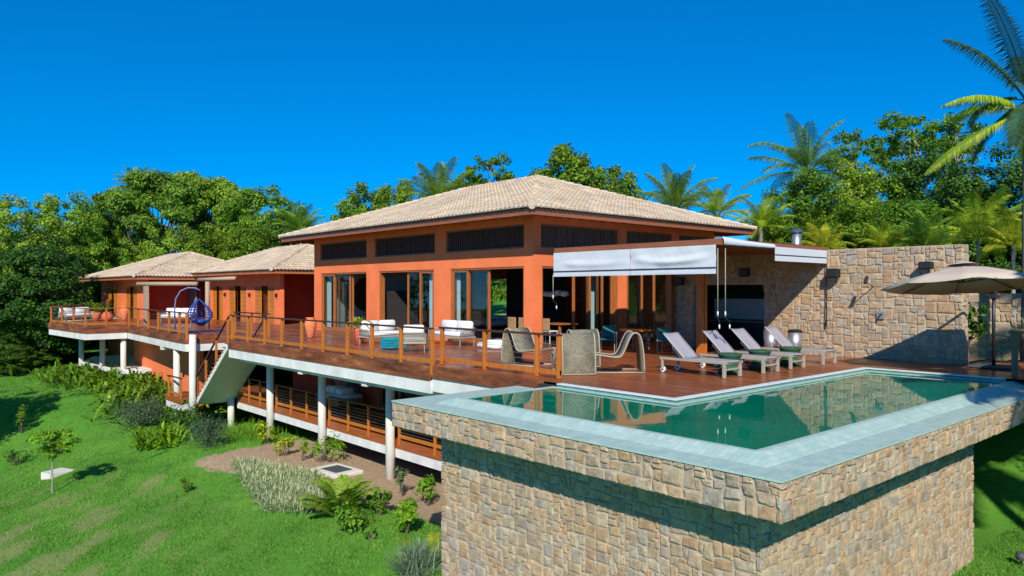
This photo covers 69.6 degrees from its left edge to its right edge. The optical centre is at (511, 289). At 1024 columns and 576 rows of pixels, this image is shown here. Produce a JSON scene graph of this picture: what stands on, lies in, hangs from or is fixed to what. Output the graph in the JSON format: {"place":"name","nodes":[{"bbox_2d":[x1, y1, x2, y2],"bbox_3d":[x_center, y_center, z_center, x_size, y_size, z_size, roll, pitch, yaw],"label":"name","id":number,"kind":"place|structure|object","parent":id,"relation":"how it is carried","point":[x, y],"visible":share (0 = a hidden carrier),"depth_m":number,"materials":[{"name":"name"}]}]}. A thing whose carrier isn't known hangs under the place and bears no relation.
{"place":"outdoors","nodes":[
{"label":"outdoors","id":0,"kind":"place"},
{"bbox_2d":[0,281,1023,575],"bbox_3d":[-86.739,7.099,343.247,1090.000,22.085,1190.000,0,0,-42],"label":"ground","id":1,"kind":"structure","parent":0,"point":[998,485],"depth_m":22.91,"materials":[{"name":"plant"}]},
{"bbox_2d":[0,333,41,375],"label":"tree","id":2,"kind":"object","parent":1,"relation":"on","point":[11,355],"visible":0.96,"depth_m":49.64,"materials":[{"name":"green plant"}]},
{"bbox_2d":[17,344,61,366],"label":"tree","id":3,"kind":"object","parent":1,"relation":"on","point":[43,355],"visible":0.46,"depth_m":52.69,"materials":[{"name":"green plant"}]},
{"bbox_2d":[0,193,88,292],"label":"tree","id":4,"kind":"object","parent":1,"relation":"on","point":[5,204],"visible":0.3,"depth_m":61.44,"materials":[{"name":"green plant"}]},
{"bbox_2d":[24,428,83,492],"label":"sapling","id":5,"kind":"object","parent":1,"relation":"on","point":[52,436],"visible":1,"depth_m":26.04,"materials":[{"name":"green plant"}]},
{"bbox_2d":[0,232,112,364],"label":"tree","id":6,"kind":"object","parent":1,"relation":"on","point":[18,312],"visible":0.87,"depth_m":52.20,"materials":[{"name":"green plant"}]},
{"bbox_2d":[6,189,111,303],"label":"tree","id":7,"kind":"object","parent":1,"relation":"on","point":[74,212],"visible":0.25,"depth_m":66.23,"materials":[{"name":"green plant"}]},
{"bbox_2d":[5,358,115,385],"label":"hedge plant","id":8,"kind":"object","parent":1,"relation":"on","point":[62,369],"visible":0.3,"depth_m":45.98,"materials":[{"name":"green plant"}]},
{"bbox_2d":[17,365,163,394],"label":"hedge plant","id":9,"kind":"object","parent":1,"relation":"on","point":[118,377],"visible":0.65,"depth_m":41.77,"materials":[{"name":"green plant"}]},
{"bbox_2d":[32,359,148,390],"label":"hedge plant","id":10,"kind":"object","parent":1,"relation":"on","point":[84,371],"visible":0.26,"depth_m":43.39,"materials":[{"name":"green plant"}]},
{"bbox_2d":[66,200,139,345],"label":"tree","id":11,"kind":"object","parent":1,"relation":"on","point":[106,257],"visible":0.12,"depth_m":70.93,"materials":[{"name":"green plant"}]},
{"bbox_2d":[94,232,152,300],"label":"tree","id":12,"kind":"object","parent":1,"relation":"on","point":[119,253],"visible":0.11,"depth_m":70.69,"materials":[{"name":"green plant"}]},
{"bbox_2d":[84,377,184,404],"bbox_3d":[-19.928,5.406,40.900,7.933,1.273,8.365,0,0,5],"label":"hedge plant","id":13,"kind":"object","parent":1,"relation":"on","point":[149,387],"visible":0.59,"depth_m":39.71,"materials":[{"name":"green plant"}]},
{"bbox_2d":[105,389,169,429],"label":"shrub","id":14,"kind":"object","parent":1,"relation":"on","point":[138,411],"visible":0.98,"depth_m":34.65,"materials":[{"name":"green plant"}]},
{"bbox_2d":[89,168,209,259],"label":"tree","id":15,"kind":"object","parent":1,"relation":"on","point":[143,191],"visible":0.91,"depth_m":70.81,"materials":[{"name":"green plant"}]},
{"bbox_2d":[81,390,236,422],"bbox_3d":[-17.858,5.818,38.476,8.365,1.274,7.932,0,0,20],"label":"hedge plant","id":16,"kind":"object","parent":1,"relation":"on","point":[107,409],"visible":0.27,"depth_m":37.49,"materials":[{"name":"green plant"}]},
{"bbox_2d":[121,223,200,276],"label":"tree","id":17,"kind":"object","parent":1,"relation":"on","point":[150,247],"visible":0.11,"depth_m":67.08,"materials":[{"name":"green plant"}]},
{"bbox_2d":[119,418,204,455],"bbox_3d":[-14.764,6.020,30.927,3.299,1.101,3.792,0,0,-42],"label":"shrub","id":18,"kind":"object","parent":1,"relation":"on","point":[165,436],"visible":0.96,"depth_m":30.62,"materials":[{"name":"green plant"}]},
{"bbox_2d":[157,400,206,430],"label":"shrub","id":19,"kind":"object","parent":1,"relation":"on","point":[188,415],"visible":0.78,"depth_m":32.65,"materials":[{"name":"green plant"}]},
{"bbox_2d":[179,412,233,450],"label":"shrub","id":20,"kind":"object","parent":1,"relation":"on","point":[215,430],"visible":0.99,"depth_m":29.57,"materials":[{"name":"green plant"}]},
{"bbox_2d":[172,230,242,276],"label":"tree","id":21,"kind":"object","parent":1,"relation":"on","point":[193,246],"visible":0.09,"depth_m":65.58,"materials":[{"name":"green plant"}]},
{"bbox_2d":[157,176,262,257],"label":"tree","id":22,"kind":"object","parent":1,"relation":"on","point":[219,191],"visible":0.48,"depth_m":75.27,"materials":[{"name":"green plant"}]},
{"bbox_2d":[186,417,297,445],"bbox_3d":[-11.981,6.020,32.415,5.725,0.628,5.974,0,0,-42],"label":"grass tuft","id":23,"kind":"object","parent":1,"relation":"on","point":[238,429],"visible":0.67,"depth_m":32.06,"materials":[{"name":"green plant"}]},
{"bbox_2d":[217,225,281,260],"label":"tree","id":24,"kind":"object","parent":1,"relation":"on","point":[237,237],"visible":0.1,"depth_m":59.17,"materials":[{"name":"green plant"}]},
{"bbox_2d":[81,338,424,410],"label":"storey","id":25,"kind":"object","parent":1,"relation":"on","point":[144,357],"visible":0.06,"depth_m":41.72,"materials":[{"name":"orange paint"}]},
{"bbox_2d":[205,184,313,256],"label":"tree","id":26,"kind":"object","parent":1,"relation":"on","point":[246,221],"visible":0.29,"depth_m":68.22,"materials":[{"name":"green plant"}]},
{"bbox_2d":[221,454,329,514],"bbox_3d":[-7.540,6.250,24.152,3.117,0.785,8.677,0,0,-29],"label":"variegated ground cover","id":27,"kind":"object","parent":1,"relation":"on","point":[276,486],"visible":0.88,"depth_m":23.59,"materials":[{"name":"green plant"}]},
{"bbox_2d":[254,210,312,249],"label":"tree","id":28,"kind":"object","parent":1,"relation":"on","point":[274,228],"visible":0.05,"depth_m":65.26,"materials":[{"name":"green plant"}]},
{"bbox_2d":[270,201,327,243],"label":"palm tree","id":29,"kind":"object","parent":1,"relation":"on","point":[298,218],"visible":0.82,"depth_m":59.88,"materials":[{"name":"green plant"}]},
{"bbox_2d":[308,431,346,461],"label":"shrub","id":30,"kind":"object","parent":1,"relation":"on","point":[317,446],"visible":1,"depth_m":26.84,"materials":[{"name":"green plant"}]},
{"bbox_2d":[311,463,362,478],"bbox_3d":[-6.058,6.343,25.500,1.600,0.315,1.100,0,0,43],"label":"inspection cover","id":31,"kind":"object","parent":1,"relation":"on","point":[334,470],"visible":0.69,"depth_m":25.31,"materials":[{"name":"beige concrete"}]},
{"bbox_2d":[294,474,383,517],"bbox_3d":[-4.723,5.795,20.469,2.325,1.090,2.155,0,0,37],"label":"young palm","id":32,"kind":"object","parent":1,"relation":"on","point":[343,489],"visible":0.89,"depth_m":20.45,"materials":[{"name":"green plant"}]},
{"bbox_2d":[331,499,378,531],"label":"shrub","id":33,"kind":"object","parent":1,"relation":"on","point":[349,518],"visible":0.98,"depth_m":19.13,"materials":[{"name":"green plant"}]},
{"bbox_2d":[330,182,391,220],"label":"tree","id":34,"kind":"object","parent":1,"relation":"on","point":[351,205],"visible":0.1,"depth_m":51.29,"materials":[{"name":"green plant"}]},
{"bbox_2d":[365,487,392,514],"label":"shrub","id":35,"kind":"object","parent":1,"relation":"on","point":[385,496],"visible":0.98,"depth_m":20.45,"materials":[{"name":"green plant"}]},
{"bbox_2d":[376,181,419,208],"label":"tree","id":36,"kind":"object","parent":1,"relation":"on","point":[400,199],"visible":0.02,"depth_m":48.81,"materials":[{"name":"green plant"}]},
{"bbox_2d":[394,496,419,533],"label":"shrub","id":37,"kind":"object","parent":1,"relation":"on","point":[406,514],"visible":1,"depth_m":18.66,"materials":[{"name":"green plant"}]},
{"bbox_2d":[380,533,441,575],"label":"grass tuft","id":38,"kind":"object","parent":1,"relation":"on","point":[419,555],"visible":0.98,"depth_m":16.20,"materials":[{"name":"green plant"}]},
{"bbox_2d":[395,157,475,202],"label":"palm tree","id":39,"kind":"object","parent":1,"relation":"on","point":[434,186],"visible":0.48,"depth_m":45.62,"materials":[{"name":"green plant"}]},
{"bbox_2d":[456,150,514,187],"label":"tree","id":40,"kind":"object","parent":1,"relation":"on","point":[493,161],"visible":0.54,"depth_m":49.96,"materials":[{"name":"green plant"}]},
{"bbox_2d":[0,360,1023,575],"bbox_3d":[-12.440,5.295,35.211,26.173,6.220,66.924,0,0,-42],"label":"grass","id":41,"kind":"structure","parent":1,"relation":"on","point":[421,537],"depth_m":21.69,"materials":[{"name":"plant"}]},
{"bbox_2d":[43,315,1023,479],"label":"timber terrace","id":42,"kind":"structure","parent":1,"relation":"on","point":[390,375],"depth_m":24.48,"materials":[{"name":"brown wood"}]},
{"bbox_2d":[50,303,126,326],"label":"deck railing","id":43,"kind":"object","parent":42,"relation":"on","point":[85,319],"visible":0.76,"depth_m":43.60,"materials":[{"name":"brown wood"}]},
{"bbox_2d":[79,251,223,319],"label":"guest house","id":44,"kind":"structure","parent":42,"relation":"on","point":[119,287],"depth_m":54.69,"materials":[{"name":"tile"}]},
{"bbox_2d":[128,308,187,340],"bbox_3d":[-18.816,1.698,38.728,0.171,1.305,11.965,0,0,-39],"label":"deck railing","id":45,"kind":"object","parent":42,"relation":"on","point":[168,329],"visible":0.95,"depth_m":37.70,"materials":[{"name":"brown wood"}]},
{"bbox_2d":[136,282,198,324],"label":"veranda frame","id":46,"kind":"object","parent":42,"relation":"on","point":[145,285],"visible":0.9,"depth_m":43.17,"materials":[{"name":"paint"}]},
{"bbox_2d":[167,330,230,332],"bbox_3d":[-15.705,2.090,37.044,2.420,0.012,2.120,0,0,-42],"label":"rug","id":47,"kind":"object","parent":42,"relation":"on","point":[203,331],"visible":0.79,"depth_m":36.92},
{"bbox_2d":[172,287,212,332],"bbox_3d":[-15.802,0.979,36.497,1.897,2.235,1.240,0,0,-7],"label":"hanging chair","id":48,"kind":"object","parent":47,"relation":"on","point":[200,322],"visible":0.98,"depth_m":36.40,"materials":[{"name":"blue metal"}]},
{"bbox_2d":[196,315,266,404],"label":"staircase","id":49,"kind":"structure","parent":42,"relation":"on","point":[226,379],"depth_m":33.35,"materials":[{"name":"beige concrete"}]},
{"bbox_2d":[187,244,313,324],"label":"guest house","id":50,"kind":"structure","parent":42,"relation":"on","point":[289,280],"depth_m":47.41,"materials":[{"name":"paint"}]},
{"bbox_2d":[275,384,317,419],"bbox_3d":[-8.709,4.628,30.116,0.110,1.145,4.330,0,0,-42],"label":"railing","id":51,"kind":"object","parent":42,"relation":"attached to","point":[291,407],"visible":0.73,"depth_m":30.36,"materials":[{"name":"brown wood"}]},
{"bbox_2d":[229,314,434,374],"bbox_3d":[-7.057,1.698,25.772,0.110,1.305,14.740,0,0,-42],"label":"deck railing","id":52,"kind":"object","parent":42,"relation":"on","point":[401,357],"visible":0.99,"depth_m":24.04,"materials":[{"name":"brown wood"}]},
{"bbox_2d":[316,385,362,406],"bbox_3d":[-7.473,4.522,31.917,1.200,0.736,2.000,0,0,-42],"label":"daybed","id":53,"kind":"object","parent":42,"relation":"on","point":[343,392],"visible":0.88,"depth_m":31.37,"materials":[{"name":"grey fabric"}]},
{"bbox_2d":[328,396,385,436],"bbox_3d":[-5.538,4.628,26.547,0.110,1.145,4.380,0,0,-42],"label":"railing","id":54,"kind":"object","parent":42,"relation":"attached to","point":[368,427],"visible":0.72,"depth_m":26.75,"materials":[{"name":"brown wood"}]},
{"bbox_2d":[358,320,398,345],"bbox_3d":[-5.011,1.636,28.390,0.818,0.920,1.776,0,0,45],"label":"outdoor sofa","id":55,"kind":"object","parent":42,"relation":"on","point":[385,331],"visible":0.75,"depth_m":28.28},
{"bbox_2d":[403,325,427,351],"bbox_3d":[-3.341,1.636,25.056,0.936,0.920,0.818,0,0,-6],"label":"rope armchair","id":56,"kind":"object","parent":42,"relation":"on","point":[411,332],"visible":0.69,"depth_m":24.72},
{"bbox_2d":[428,320,475,346],"bbox_3d":[-2.287,1.636,28.231,0.818,0.920,2.076,0,0,-42],"label":"outdoor sofa","id":57,"kind":"object","parent":42,"relation":"on","point":[459,334],"visible":0.81,"depth_m":27.87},
{"bbox_2d":[439,327,561,378],"bbox_3d":[-0.450,1.573,19.162,0.110,1.055,4.800,0,0,-42],"label":"deck railing","id":58,"kind":"object","parent":42,"relation":"on","point":[537,370],"visible":1,"depth_m":18.69,"materials":[{"name":"brown wood"}]},
{"bbox_2d":[501,327,554,366],"bbox_3d":[0.450,1.579,20.660,1.303,1.038,0.861,0,0,43],"label":"rattan chair","id":59,"kind":"object","parent":42,"relation":"on","point":[512,338],"visible":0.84,"depth_m":20.83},
{"bbox_2d":[551,333,595,374],"bbox_3d":[1.550,1.579,18.732,0.861,1.038,1.303,0,0,-10],"label":"rattan chair","id":60,"kind":"object","parent":42,"relation":"on","point":[578,353],"visible":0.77,"depth_m":18.15,"materials":[{"name":"wicker"}]},
{"bbox_2d":[596,330,644,373],"bbox_3d":[2.690,1.579,18.923,1.303,1.038,0.861,0,0,-2],"label":"rattan chair","id":61,"kind":"object","parent":42,"relation":"on","point":[623,345],"visible":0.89,"depth_m":18.84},
{"bbox_2d":[554,238,825,353],"bbox_3d":[5.702,0.355,23.824,6.050,3.490,6.200,0,0,-42],"label":"pergola","id":62,"kind":"object","parent":42,"relation":"on","point":[701,310],"visible":0.53,"depth_m":23.93,"materials":[{"name":"white wood"}]},
{"bbox_2d":[553,249,629,276],"bbox_3d":[2.404,-0.815,22.873,0.054,0.770,3.181,0,0,-42],"label":"roller awning","id":63,"kind":"object","parent":62,"relation":"attached to","point":[604,263],"visible":1,"depth_m":22.76,"materials":[{"name":"fabric"}]},
{"bbox_2d":[630,245,715,274],"bbox_3d":[4.419,-0.815,20.582,0.099,0.770,2.897,0,0,-42],"label":"roller awning","id":64,"kind":"object","parent":62,"relation":"attached to","point":[699,259],"visible":1,"depth_m":20.50,"materials":[{"name":"fabric"}]},
{"bbox_2d":[775,247,826,262],"bbox_3d":[8.813,-1.045,22.392,3.200,0.410,0.026,0,0,-42],"label":"roller awning","id":65,"kind":"object","parent":62,"relation":"attached to","point":[796,255],"visible":1,"depth_m":22.32,"materials":[{"name":"fabric"}]},
{"bbox_2d":[660,332,742,378],"bbox_3d":[4.678,1.596,18.343,0.730,1.000,1.965,0,0,-40],"label":"sun lounger","id":66,"kind":"object","parent":42,"relation":"on","point":[681,346],"visible":1,"depth_m":18.56,"materials":[{"name":"white plastic"}]},
{"bbox_2d":[699,330,779,373],"bbox_3d":[5.948,1.596,19.337,0.730,1.000,1.965,0,0,-40],"label":"sun lounger","id":67,"kind":"object","parent":42,"relation":"on","point":[718,340],"visible":0.77,"depth_m":19.59,"materials":[{"name":"white plastic"}]},
{"bbox_2d":[731,328,805,369],"bbox_3d":[7.014,1.596,20.351,0.730,1.000,1.965,0,0,-40],"label":"sun lounger","id":68,"kind":"object","parent":42,"relation":"on","point":[743,335],"visible":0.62,"depth_m":20.57,"materials":[{"name":"white fabric"}]},
{"bbox_2d":[762,326,836,364],"bbox_3d":[8.341,1.596,21.463,0.730,1.000,1.965,0,0,-40],"label":"sun lounger","id":69,"kind":"object","parent":42,"relation":"on","point":[778,335],"visible":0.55,"depth_m":21.66,"materials":[{"name":"white fabric"}]},
{"bbox_2d":[675,244,968,364],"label":"stone wall","id":70,"kind":"structure","parent":42,"relation":"on","point":[924,328],"depth_m":22.79,"materials":[{"name":"stone"}]},
{"bbox_2d":[693,285,986,361],"bbox_3d":[10.860,0.420,25.998,4.450,3.360,10.000,0,0,-42],"label":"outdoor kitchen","id":71,"kind":"object","parent":42,"relation":"on","point":[745,309],"visible":0.13,"depth_m":28.89,"materials":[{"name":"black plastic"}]},
{"bbox_2d":[881,260,1023,369],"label":"parasol","id":72,"kind":"object","parent":42,"relation":"on","point":[961,277],"visible":0.98,"depth_m":18.90,"materials":[{"name":"fabric"}]},
{"bbox_2d":[968,302,990,362],"bbox_3d":[13.430,1.242,21.741,1.259,1.849,1.268,0,0,3],"label":"dracaena","id":73,"kind":"object","parent":42,"relation":"on","point":[972,330],"visible":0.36,"depth_m":21.45,"materials":[{"name":"green plant"}]},
{"bbox_2d":[522,142,626,193],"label":"tree","id":74,"kind":"object","parent":1,"relation":"on","point":[577,171],"visible":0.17,"depth_m":46.15,"materials":[{"name":"green plant"}]},
{"bbox_2d":[590,164,645,199],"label":"tree","id":75,"kind":"object","parent":1,"relation":"on","point":[616,173],"visible":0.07,"depth_m":49.14,"materials":[{"name":"green plant"}]},
{"bbox_2d":[632,163,724,210],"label":"palm tree","id":76,"kind":"object","parent":1,"relation":"on","point":[674,198],"visible":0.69,"depth_m":41.78,"materials":[{"name":"green plant"}]},
{"bbox_2d":[391,367,1023,575],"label":"swimming pool","id":77,"kind":"structure","parent":1,"relation":"on","point":[526,492],"depth_m":11.93,"materials":[{"name":"stone"}]},
{"bbox_2d":[467,372,1001,449],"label":"pool water","id":78,"kind":"structure","parent":77,"relation":"in","point":[760,419],"depth_m":13.72,"materials":[{"name":"liquid"}]},
{"bbox_2d":[683,181,751,238],"bbox_3d":[11.176,-1.769,40.256,3.704,8.186,3.992,0,0,20],"label":"palm tree","id":79,"kind":"object","parent":1,"relation":"on","point":[716,205],"visible":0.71,"depth_m":39.93,"materials":[{"name":"green plant"}]},
{"bbox_2d":[724,190,798,241],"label":"palm tree","id":80,"kind":"object","parent":1,"relation":"on","point":[760,216],"visible":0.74,"depth_m":36.02,"materials":[{"name":"green plant"}]},
{"bbox_2d":[763,211,828,245],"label":"tree","id":81,"kind":"object","parent":1,"relation":"on","point":[778,238],"visible":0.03,"depth_m":35.77,"materials":[{"name":"green plant"}]},
{"bbox_2d":[737,112,869,212],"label":"palm tree","id":82,"kind":"object","parent":1,"relation":"on","point":[805,158],"visible":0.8,"depth_m":43.88,"materials":[{"name":"green plant"}]},
{"bbox_2d":[749,167,876,248],"bbox_3d":[15.191,-1.940,37.841,6.837,8.611,7.454,0,0,35],"label":"tree","id":83,"kind":"object","parent":1,"relation":"on","point":[801,201],"visible":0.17,"depth_m":37.42,"materials":[{"name":"green plant"}]},
{"bbox_2d":[791,223,854,249],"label":"palm plant","id":84,"kind":"object","parent":1,"relation":"on","point":[821,240],"visible":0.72,"depth_m":30.87,"materials":[{"name":"green plant"}]},
{"bbox_2d":[793,159,890,245],"bbox_3d":[17.389,-2.451,40.013,6.407,8.954,5.640,0,0,42],"label":"tree","id":85,"kind":"object","parent":1,"relation":"on","point":[855,187],"visible":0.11,"depth_m":38.85,"materials":[{"name":"green plant"}]},
{"bbox_2d":[808,199,895,249],"bbox_3d":[15.724,-0.866,33.878,5.084,6.589,5.543,0,0,32],"label":"tree","id":86,"kind":"object","parent":1,"relation":"on","point":[864,214],"visible":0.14,"depth_m":33.84,"materials":[{"name":"green plant"}]},
{"bbox_2d":[825,127,891,199],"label":"tree","id":87,"kind":"object","parent":1,"relation":"on","point":[847,138],"visible":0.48,"depth_m":43.26,"materials":[{"name":"green plant"}]},
{"bbox_2d":[855,222,913,247],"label":"palm plant","id":88,"kind":"object","parent":1,"relation":"on","point":[885,240],"visible":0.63,"depth_m":30.77,"materials":[{"name":"green plant"}]},
{"bbox_2d":[837,164,943,239],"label":"tree","id":89,"kind":"object","parent":1,"relation":"on","point":[889,186],"visible":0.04,"depth_m":40.51,"materials":[{"name":"green plant"}]},
{"bbox_2d":[860,197,953,247],"bbox_3d":[18.122,-1.008,34.133,5.084,6.550,5.543,0,0,-3],"label":"tree","id":90,"kind":"object","parent":1,"relation":"on","point":[913,206],"visible":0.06,"depth_m":33.52,"materials":[{"name":"green plant"}]},
{"bbox_2d":[868,109,958,200],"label":"tree","id":91,"kind":"object","parent":1,"relation":"on","point":[896,149],"visible":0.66,"depth_m":45.43,"materials":[{"name":"green plant"}]},
{"bbox_2d":[876,138,968,246],"bbox_3d":[23.032,-3.294,39.958,6.823,10.233,7.691,0,0,26],"label":"tree","id":92,"kind":"object","parent":1,"relation":"on","point":[931,152],"visible":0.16,"depth_m":39.40,"materials":[{"name":"green plant"}]},
{"bbox_2d":[882,207,965,246],"bbox_3d":[16.727,-0.412,29.985,3.114,5.900,3.266,0,0,-42],"label":"palm plant","id":93,"kind":"object","parent":1,"relation":"on","point":[921,224],"visible":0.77,"depth_m":29.75,"materials":[{"name":"green plant"}]},
{"bbox_2d":[915,115,1003,198],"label":"tree","id":94,"kind":"object","parent":1,"relation":"on","point":[946,139],"visible":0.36,"depth_m":42.78,"materials":[{"name":"green plant"}]},
{"bbox_2d":[903,160,1020,293],"bbox_3d":[22.546,-2.228,36.121,6.397,8.392,7.210,0,0,-19],"label":"tree","id":95,"kind":"object","parent":1,"relation":"on","point":[963,189],"visible":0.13,"depth_m":34.84,"materials":[{"name":"green plant"}]},
{"bbox_2d":[919,185,1021,265],"bbox_3d":[17.135,-0.493,26.929,3.492,6.307,3.752,0,0,-42],"label":"palm plant","id":96,"kind":"object","parent":1,"relation":"on","point":[984,216],"visible":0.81,"depth_m":26.74,"materials":[{"name":"green plant"}]},
{"bbox_2d":[923,0,1023,360],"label":"palm tree","id":97,"kind":"object","parent":1,"relation":"on","point":[1011,114],"visible":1,"depth_m":21.85,"materials":[{"name":"green plant"}]},
{"bbox_2d":[946,141,1022,292],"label":"tree","id":98,"kind":"object","parent":1,"relation":"on","point":[1014,165],"visible":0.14,"depth_m":33.22,"materials":[{"name":"green plant"}]},
{"bbox_2d":[958,206,1021,293],"bbox_3d":[17.062,-0.171,25.041,3.244,5.661,3.010,0,0,-28],"label":"palm plant","id":99,"kind":"object","parent":1,"relation":"on","point":[1011,236],"visible":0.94,"depth_m":24.97,"materials":[{"name":"green plant"}]},
{"bbox_2d":[968,293,1020,360],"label":"stone wall","id":100,"kind":"structure","parent":1,"relation":"on","point":[1007,304],"depth_m":23.69,"materials":[{"name":"stone"}]},
{"bbox_2d":[0,0,1023,252],"label":"sky","id":101,"kind":"structure","parent":0,"point":[313,100],"materials":[{"name":"blue"}]},
{"bbox_2d":[278,174,756,347],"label":"house","id":102,"kind":"structure","parent":0,"point":[435,261],"depth_m":31.80,"materials":[{"name":"paint"}]},
{"bbox_2d":[321,240,365,260],"bbox_3d":[-8.397,-1.965,36.880,0.110,0.884,4.684,0,0,-42],"label":"window","id":103,"kind":"structure","parent":102,"relation":"in","point":[355,249],"depth_m":36.82,"materials":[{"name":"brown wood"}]},
{"bbox_2d":[376,233,434,256],"bbox_3d":[-4.736,-1.965,32.796,0.160,0.884,4.814,0,0,-42],"label":"window","id":104,"kind":"structure","parent":102,"relation":"in","point":[418,244],"depth_m":32.69,"materials":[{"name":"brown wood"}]},
{"bbox_2d":[469,269,490,342],"bbox_3d":[-1.287,0.634,28.951,0.050,2.908,1.350,0,0,-42],"label":"sliding door","id":105,"kind":"structure","parent":102,"relation":"in","point":[474,340],"depth_m":28.48,"materials":[{"name":"brown wood"}]},
{"bbox_2d":[447,224,523,252],"bbox_3d":[-1.050,-1.965,28.647,0.160,0.884,4.754,0,0,-42],"label":"window","id":106,"kind":"structure","parent":102,"relation":"in","point":[509,236],"depth_m":28.55,"materials":[{"name":"brown wood"}]},
{"bbox_2d":[471,316,518,329],"bbox_3d":[-0.902,1.621,36.416,2.000,0.630,1.800,0,0,-42],"label":"sofa","id":107,"kind":"object","parent":102,"relation":"in","point":[499,322],"visible":0.61,"depth_m":35.73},
{"bbox_2d":[541,223,616,247],"bbox_3d":[2.562,-1.965,28.164,4.274,0.884,0.160,0,0,-42],"label":"window","id":108,"kind":"structure","parent":102,"relation":"in","point":[552,236],"depth_m":27.98,"materials":[{"name":"brown wood"}]},
{"bbox_2d":[627,231,670,243],"bbox_3d":[5.695,-1.965,30.947,3.034,0.884,0.160,0,0,-42],"label":"window","id":109,"kind":"structure","parent":102,"relation":"in","point":[632,236],"depth_m":30.81,"materials":[{"name":"brown wood"}]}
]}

